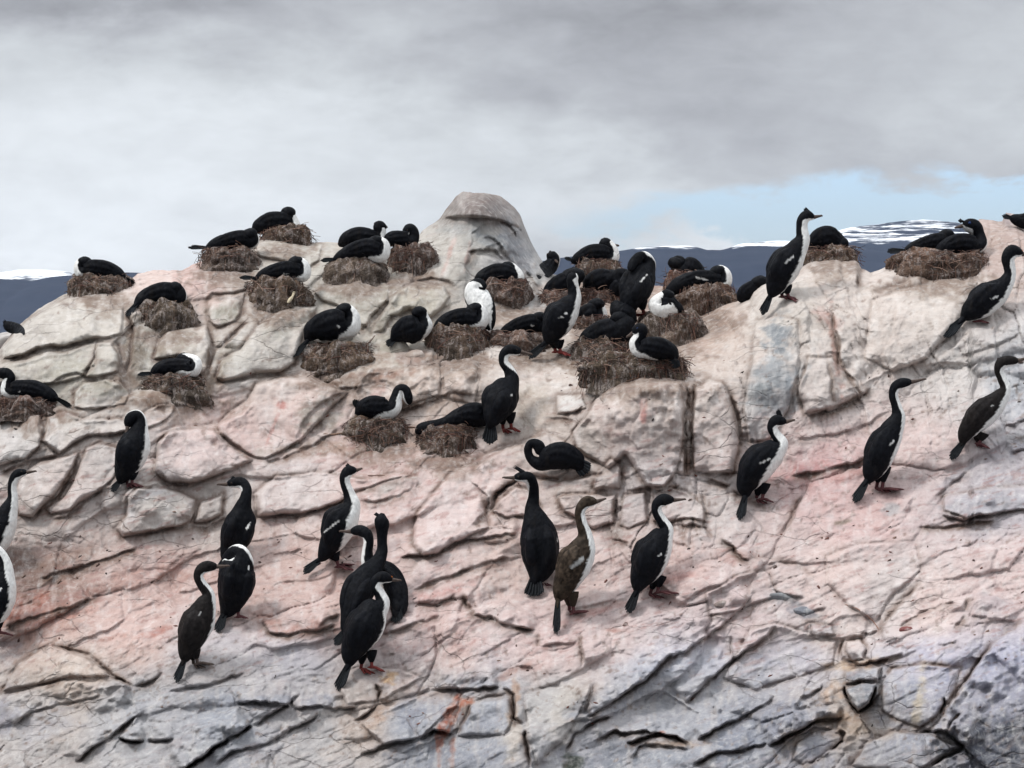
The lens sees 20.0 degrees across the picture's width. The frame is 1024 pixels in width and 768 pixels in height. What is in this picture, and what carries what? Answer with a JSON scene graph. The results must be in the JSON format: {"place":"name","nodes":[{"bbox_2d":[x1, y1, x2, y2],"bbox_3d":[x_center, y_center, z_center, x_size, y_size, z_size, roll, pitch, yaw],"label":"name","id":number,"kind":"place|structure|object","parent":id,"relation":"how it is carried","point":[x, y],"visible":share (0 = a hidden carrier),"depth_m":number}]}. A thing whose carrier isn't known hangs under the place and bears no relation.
{"place":"outdoors","nodes":[
{"label":"outdoors","id":0,"kind":"place"},
{"bbox_2d":[0,270,72,280],"bbox_3d":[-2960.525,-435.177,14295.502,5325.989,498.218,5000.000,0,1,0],"label":"mountains","id":1,"kind":"structure","parent":0,"point":[31,275],"depth_m":14134.62},
{"bbox_2d":[0,241,893,332],"bbox_3d":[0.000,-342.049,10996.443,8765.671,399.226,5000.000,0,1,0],"label":"hills","id":2,"kind":"structure","parent":0,"point":[21,300],"depth_m":10568.25},
{"bbox_2d":[0,191,1023,767],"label":"rocky hillside","id":3,"kind":"structure","parent":0,"point":[820,359],"depth_m":17.08},
{"bbox_2d":[0,332,11,348],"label":"cormorant","id":4,"kind":"object","parent":3,"relation":"on","point":[4,336],"visible":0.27,"depth_m":18.95},
{"bbox_2d":[0,546,15,635],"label":"cormorant","id":5,"kind":"object","parent":3,"relation":"on","point":[7,590],"visible":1,"depth_m":16.80},
{"bbox_2d":[2,319,24,334],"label":"cormorant","id":6,"kind":"object","parent":3,"relation":"on","point":[12,327],"visible":1,"depth_m":18.52},
{"bbox_2d":[0,469,36,568],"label":"cormorant","id":7,"kind":"object","parent":3,"relation":"on","point":[8,514],"visible":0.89,"depth_m":17.18},
{"bbox_2d":[0,395,57,425],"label":"nest","id":8,"kind":"object","parent":3,"relation":"on","point":[20,408],"visible":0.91,"depth_m":17.75},
{"bbox_2d":[0,367,71,407],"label":"cormorant","id":9,"kind":"object","parent":8,"relation":"on","point":[11,387],"visible":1,"depth_m":17.82},
{"bbox_2d":[64,272,134,297],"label":"nest","id":10,"kind":"object","parent":3,"relation":"on","point":[88,283],"visible":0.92,"depth_m":18.73},
{"bbox_2d":[73,256,134,283],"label":"cormorant","id":11,"kind":"object","parent":10,"relation":"on","point":[85,264],"visible":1,"depth_m":18.80},
{"bbox_2d":[110,410,149,491],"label":"cormorant","id":12,"kind":"object","parent":3,"relation":"on","point":[132,451],"visible":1,"depth_m":17.30},
{"bbox_2d":[137,297,200,337],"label":"nest","id":13,"kind":"object","parent":3,"relation":"on","point":[162,315],"visible":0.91,"depth_m":18.44},
{"bbox_2d":[125,281,186,315],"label":"cormorant","id":14,"kind":"object","parent":13,"relation":"on","point":[172,291],"visible":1,"depth_m":18.51},
{"bbox_2d":[138,372,213,409],"bbox_3d":[-2.113,0.061,18.131,0.597,0.300,0.492,0,1,0],"label":"nest","id":15,"kind":"object","parent":3,"relation":"on","point":[182,390],"visible":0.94,"depth_m":18.00},
{"bbox_2d":[138,352,201,376],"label":"cormorant","id":16,"kind":"object","parent":15,"relation":"on","point":[184,362],"visible":1,"depth_m":18.06},
{"bbox_2d":[173,561,229,682],"bbox_3d":[-1.754,1.342,16.422,0.313,0.683,0.190,0,1,0],"label":"cormorant","id":17,"kind":"object","parent":3,"relation":"on","point":[196,625],"visible":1,"depth_m":16.38},
{"bbox_2d":[193,240,261,272],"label":"nest","id":18,"kind":"object","parent":3,"relation":"on","point":[243,258],"visible":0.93,"depth_m":19.11},
{"bbox_2d":[188,228,258,249],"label":"cormorant","id":19,"kind":"object","parent":18,"relation":"on","point":[249,238],"visible":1,"depth_m":19.19},
{"bbox_2d":[214,544,255,631],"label":"cormorant","id":20,"kind":"object","parent":3,"relation":"on","point":[236,580],"visible":0.98,"depth_m":16.74},
{"bbox_2d":[217,475,255,568],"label":"cormorant","id":21,"kind":"object","parent":3,"relation":"on","point":[238,526],"visible":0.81,"depth_m":17.15},
{"bbox_2d":[244,274,316,312],"bbox_3d":[-1.525,-0.555,18.901,0.512,0.320,0.426,0,1,0],"label":"nest","id":22,"kind":"object","parent":3,"relation":"on","point":[267,293],"visible":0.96,"depth_m":18.77},
{"bbox_2d":[239,256,310,282],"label":"cormorant","id":23,"kind":"object","parent":22,"relation":"on","point":[298,267],"visible":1,"depth_m":18.86},
{"bbox_2d":[287,291,295,302],"bbox_3d":[-1.417,-0.592,18.773,0.032,0.141,0.235,0,1,7],"label":"weed frond","id":24,"kind":"object","parent":22,"relation":"hanging from","point":[291,297],"visible":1,"depth_m":18.71},
{"bbox_2d":[258,222,320,245],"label":"nest","id":25,"kind":"object","parent":3,"relation":"on","point":[294,233],"visible":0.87,"depth_m":19.55},
{"bbox_2d":[252,207,299,233],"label":"cormorant","id":26,"kind":"object","parent":25,"relation":"on","point":[283,216],"visible":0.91,"depth_m":19.60},
{"bbox_2d":[303,463,362,574],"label":"cormorant","id":27,"kind":"object","parent":3,"relation":"on","point":[344,515],"visible":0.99,"depth_m":17.00},
{"bbox_2d":[300,339,375,382],"bbox_3d":[-1.109,-0.116,18.489,0.604,0.362,0.490,0,1,0],"label":"nest","id":28,"kind":"object","parent":3,"relation":"on","point":[336,359],"visible":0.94,"depth_m":18.32},
{"bbox_2d":[293,303,360,356],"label":"cormorant","id":29,"kind":"object","parent":28,"relation":"on","point":[341,322],"visible":1,"depth_m":18.42},
{"bbox_2d":[322,256,389,286],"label":"nest","id":30,"kind":"object","parent":3,"relation":"on","point":[347,270],"visible":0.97,"depth_m":19.08},
{"bbox_2d":[320,235,389,262],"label":"cormorant","id":31,"kind":"object","parent":30,"relation":"on","point":[375,248],"visible":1,"depth_m":19.10},
{"bbox_2d":[333,512,388,645],"bbox_3d":[-0.859,1.115,16.664,0.172,0.750,0.372,0,1,31],"label":"cormorant","id":32,"kind":"object","parent":3,"relation":"on","point":[355,592],"visible":0.81,"depth_m":16.60},
{"bbox_2d":[338,221,387,246],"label":"cormorant","id":33,"kind":"object","parent":3,"relation":"on","point":[349,236],"visible":0.74,"depth_m":19.34},
{"bbox_2d":[334,571,401,690],"bbox_3d":[-0.831,1.395,16.456,0.362,0.666,0.211,-1,1,-39],"label":"cormorant","id":34,"kind":"object","parent":3,"relation":"on","point":[364,626],"visible":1,"depth_m":16.40},
{"bbox_2d":[339,525,407,622],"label":"cormorant","id":35,"kind":"object","parent":3,"relation":"on","point":[397,593],"visible":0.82,"depth_m":16.76},
{"bbox_2d":[341,414,410,452],"bbox_3d":[-0.830,0.339,18.003,0.532,0.321,0.429,0,1,0],"label":"nest","id":36,"kind":"object","parent":3,"relation":"on","point":[379,434],"visible":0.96,"depth_m":17.87},
{"bbox_2d":[352,384,412,420],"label":"cormorant","id":37,"kind":"object","parent":36,"relation":"on","point":[373,406],"visible":1,"depth_m":17.95},
{"bbox_2d":[379,341,408,352],"bbox_3d":[-0.754,-0.208,18.520,0.194,0.180,0.132,0,1,-30],"label":"stone","id":38,"kind":"object","parent":3,"relation":"on","point":[399,347],"visible":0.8,"depth_m":18.48},
{"bbox_2d":[385,306,432,346],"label":"cormorant","id":39,"kind":"object","parent":3,"relation":"on","point":[416,326],"visible":1,"depth_m":18.43},
{"bbox_2d":[385,240,438,276],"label":"nest","id":40,"kind":"object","parent":3,"relation":"on","point":[415,259],"visible":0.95,"depth_m":19.25},
{"bbox_2d":[384,223,418,246],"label":"cormorant","id":41,"kind":"object","parent":40,"relation":"on","point":[408,234],"visible":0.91,"depth_m":19.32},
{"bbox_2d":[404,349,424,357],"bbox_3d":[-0.618,-0.177,18.422,0.150,0.087,0.059,0,1,0],"label":"stone","id":42,"kind":"object","parent":3,"relation":"on","point":[416,353],"visible":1,"depth_m":18.40},
{"bbox_2d":[413,421,480,458],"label":"nest","id":43,"kind":"object","parent":3,"relation":"on","point":[447,440],"visible":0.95,"depth_m":17.78},
{"bbox_2d":[415,402,485,437],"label":"cormorant","id":44,"kind":"object","parent":43,"relation":"on","point":[471,414],"visible":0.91,"depth_m":17.83},
{"bbox_2d":[422,322,493,361],"bbox_3d":[-0.350,-0.242,18.553,0.485,0.336,0.416,0,1,0],"label":"nest","id":45,"kind":"object","parent":3,"relation":"on","point":[457,341],"visible":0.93,"depth_m":18.43},
{"bbox_2d":[433,303,488,329],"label":"cormorant","id":46,"kind":"object","parent":45,"relation":"on","point":[474,315],"visible":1,"depth_m":18.51},
{"bbox_2d":[464,278,495,331],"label":"cormorant","id":47,"kind":"object","parent":45,"relation":"on","point":[475,291],"visible":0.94,"depth_m":18.62},
{"bbox_2d":[481,344,532,444],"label":"cormorant","id":48,"kind":"object","parent":3,"relation":"on","point":[499,399],"visible":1,"depth_m":17.73},
{"bbox_2d":[483,276,534,309],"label":"nest","id":49,"kind":"object","parent":3,"relation":"on","point":[513,292],"visible":0.8,"depth_m":19.12},
{"bbox_2d":[474,261,523,281],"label":"cormorant","id":50,"kind":"object","parent":49,"relation":"on","point":[506,270],"visible":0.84,"depth_m":19.17},
{"bbox_2d":[487,329,550,356],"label":"nest","id":51,"kind":"object","parent":3,"relation":"on","point":[524,340],"visible":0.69,"depth_m":18.50},
{"bbox_2d":[486,312,543,337],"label":"cormorant","id":52,"kind":"object","parent":51,"relation":"on","point":[530,322],"visible":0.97,"depth_m":18.58},
{"bbox_2d":[502,466,559,596],"bbox_3d":[0.110,0.853,16.926,0.335,0.759,0.211,0,1,0],"label":"cormorant","id":53,"kind":"object","parent":3,"relation":"on","point":[539,542],"visible":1,"depth_m":16.87},
{"bbox_2d":[537,250,559,278],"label":"cormorant","id":54,"kind":"object","parent":3,"relation":"on","point":[549,265],"visible":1,"depth_m":19.99},
{"bbox_2d":[528,272,580,358],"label":"cormorant","id":55,"kind":"object","parent":3,"relation":"on","point":[560,316],"visible":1,"depth_m":18.35},
{"bbox_2d":[524,438,590,476],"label":"cormorant","id":56,"kind":"object","parent":3,"relation":"on","point":[554,456],"visible":1,"depth_m":17.36},
{"bbox_2d":[537,288,587,306],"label":"nest","id":57,"kind":"object","parent":3,"relation":"on","point":[546,296],"visible":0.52,"depth_m":19.22},
{"bbox_2d":[543,267,584,291],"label":"cormorant","id":58,"kind":"object","parent":57,"relation":"on","point":[558,281],"visible":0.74,"depth_m":19.30},
{"bbox_2d":[552,496,605,634],"bbox_3d":[0.373,1.036,16.680,0.333,0.788,0.192,0,1,-19],"label":"cormorant","id":59,"kind":"object","parent":3,"relation":"on","point":[575,560],"visible":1,"depth_m":16.62},
{"bbox_2d":[572,314,609,331],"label":"nest","id":60,"kind":"object","parent":3,"relation":"on","point":[583,322],"visible":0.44,"depth_m":18.78},
{"bbox_2d":[578,298,607,317],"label":"cormorant","id":61,"kind":"object","parent":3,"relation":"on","point":[595,306],"visible":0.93,"depth_m":18.81},
{"bbox_2d":[571,256,621,282],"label":"nest","id":62,"kind":"object","parent":3,"relation":"on","point":[586,265],"visible":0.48,"depth_m":19.81},
{"bbox_2d":[565,238,619,264],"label":"cormorant","id":63,"kind":"object","parent":62,"relation":"on","point":[606,248],"visible":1,"depth_m":19.86},
{"bbox_2d":[564,335,630,361],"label":"nest","id":64,"kind":"object","parent":3,"relation":"on","point":[579,349],"visible":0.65,"depth_m":18.28},
{"bbox_2d":[578,311,634,342],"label":"cormorant","id":65,"kind":"object","parent":64,"relation":"on","point":[619,324],"visible":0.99,"depth_m":18.30},
{"bbox_2d":[579,285,619,304],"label":"nest","id":66,"kind":"object","parent":3,"relation":"on","point":[605,296],"visible":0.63,"depth_m":19.35},
{"bbox_2d":[583,268,613,290],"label":"cormorant","id":67,"kind":"object","parent":66,"relation":"on","point":[597,278],"visible":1,"depth_m":19.37},
{"bbox_2d":[609,268,627,296],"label":"cormorant","id":68,"kind":"object","parent":66,"relation":"on","point":[617,274],"visible":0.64,"depth_m":19.35},
{"bbox_2d":[571,346,694,395],"bbox_3d":[0.741,-0.057,17.734,0.768,0.352,0.346,0,1,0],"label":"nest","id":69,"kind":"object","parent":3,"relation":"on","point":[600,373],"visible":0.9,"depth_m":17.63},
{"bbox_2d":[626,323,679,368],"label":"cormorant","id":70,"kind":"object","parent":69,"relation":"on","point":[641,345],"visible":1,"depth_m":17.60},
{"bbox_2d":[624,494,685,612],"bbox_3d":[0.826,0.974,16.726,0.360,0.685,0.208,0,1,0],"label":"cormorant","id":71,"kind":"object","parent":3,"relation":"on","point":[651,553],"visible":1,"depth_m":16.68},
{"bbox_2d":[636,309,707,346],"bbox_3d":[0.995,-0.290,18.571,0.585,0.381,0.454,0,1,0],"label":"nest","id":72,"kind":"object","parent":3,"relation":"on","point":[678,329],"visible":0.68,"depth_m":18.43},
{"bbox_2d":[610,300,636,322],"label":"cormorant","id":73,"kind":"object","parent":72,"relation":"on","point":[617,306],"visible":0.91,"depth_m":18.42},
{"bbox_2d":[619,251,655,316],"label":"cormorant","id":74,"kind":"object","parent":72,"relation":"on","point":[637,282],"visible":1,"depth_m":18.48},
{"bbox_2d":[648,289,683,317],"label":"cormorant","id":75,"kind":"object","parent":72,"relation":"on","point":[664,303],"visible":1,"depth_m":18.43},
{"bbox_2d":[656,267,705,289],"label":"nest","id":76,"kind":"object","parent":3,"relation":"on","point":[671,274],"visible":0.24,"depth_m":19.79},
{"bbox_2d":[668,255,704,271],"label":"cormorant","id":77,"kind":"object","parent":76,"relation":"on","point":[681,263],"visible":0.56,"depth_m":19.82},
{"bbox_2d":[675,282,736,314],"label":"nest","id":78,"kind":"object","parent":3,"relation":"on","point":[704,298],"visible":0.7,"depth_m":19.02},
{"bbox_2d":[666,265,731,294],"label":"cormorant","id":79,"kind":"object","parent":78,"relation":"on","point":[718,273],"visible":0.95,"depth_m":19.11},
{"bbox_2d":[714,600,725,606],"bbox_3d":[1.200,1.257,16.606,0.090,0.041,0.033,0,1,0],"label":"stone","id":80,"kind":"object","parent":3,"relation":"on","point":[721,603],"visible":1,"depth_m":16.59},
{"bbox_2d":[737,275,765,302],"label":"cormorant","id":81,"kind":"object","parent":3,"relation":"on","point":[746,290],"visible":0.97,"depth_m":18.82},
{"bbox_2d":[736,409,794,519],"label":"cormorant","id":82,"kind":"object","parent":3,"relation":"on","point":[759,464],"visible":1,"depth_m":17.16},
{"bbox_2d":[769,592,791,599],"bbox_3d":[1.563,1.232,16.647,0.203,0.080,0.055,0,1,0],"label":"stone","id":83,"kind":"object","parent":3,"relation":"on","point":[778,596],"visible":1,"depth_m":16.62},
{"bbox_2d":[759,208,822,314],"bbox_3d":[1.742,-0.768,18.126,0.402,0.681,0.198,0,1,0],"label":"cormorant","id":84,"kind":"object","parent":3,"relation":"on","point":[784,265],"visible":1,"depth_m":18.09},
{"bbox_2d":[793,606,814,615],"bbox_3d":[1.663,1.298,16.534,0.124,0.063,0.049,0,1,0],"label":"stone","id":85,"kind":"object","parent":3,"relation":"on","point":[803,610],"visible":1,"depth_m":16.52},
{"bbox_2d":[803,243,864,266],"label":"nest","id":86,"kind":"object","parent":3,"relation":"on","point":[841,252],"visible":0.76,"depth_m":18.73},
{"bbox_2d":[809,226,848,249],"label":"cormorant","id":87,"kind":"object","parent":86,"relation":"on","point":[823,236],"visible":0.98,"depth_m":18.77},
{"bbox_2d":[852,378,925,502],"bbox_3d":[2.223,0.330,17.120,0.453,0.734,0.190,0,1,0],"label":"cormorant","id":88,"kind":"object","parent":3,"relation":"on","point":[883,443],"visible":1,"depth_m":17.09},
{"bbox_2d":[899,626,912,631],"bbox_3d":[2.203,1.375,16.236,0.077,0.038,0.026,0,1,0],"label":"shard","id":89,"kind":"object","parent":3,"relation":"on","point":[905,628],"visible":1,"depth_m":16.23},
{"bbox_2d":[884,246,988,281],"bbox_3d":[2.738,-0.720,18.553,0.760,0.336,0.601,0,1,0],"label":"nest","id":90,"kind":"object","parent":3,"relation":"on","point":[933,264],"visible":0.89,"depth_m":18.35},
{"bbox_2d":[887,229,954,253],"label":"cormorant","id":91,"kind":"object","parent":90,"relation":"on","point":[933,240],"visible":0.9,"depth_m":18.55},
{"bbox_2d":[935,218,986,253],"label":"cormorant","id":92,"kind":"object","parent":90,"relation":"on","point":[974,238],"visible":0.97,"depth_m":18.48},
{"bbox_2d":[943,245,1023,337],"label":"cormorant","id":93,"kind":"object","parent":3,"relation":"on","point":[985,299],"visible":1,"depth_m":17.81},
{"bbox_2d":[949,356,1023,459],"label":"cormorant","id":94,"kind":"object","parent":3,"relation":"on","point":[982,414],"visible":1,"depth_m":17.17},
{"bbox_2d":[1002,213,1023,228],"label":"cormorant","id":95,"kind":"object","parent":3,"relation":"on","point":[1017,220],"visible":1,"depth_m":18.85},
{"bbox_2d":[0,0,1023,272],"label":"sky","id":96,"kind":"structure","parent":0,"point":[135,134]},
{"bbox_2d":[845,604,878,628],"bbox_3d":[1.983,1.317,16.449,0.232,0.129,0.044,0,1,33],"label":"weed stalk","id":97,"kind":"object","parent":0,"point":[866,615],"visible":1,"depth_m":16.43},
{"bbox_2d":[839,220,967,250],"bbox_3d":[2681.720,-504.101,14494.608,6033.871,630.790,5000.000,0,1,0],"label":"mountains","id":98,"kind":"structure","parent":0,"point":[890,235],"depth_m":14262.67}
]}

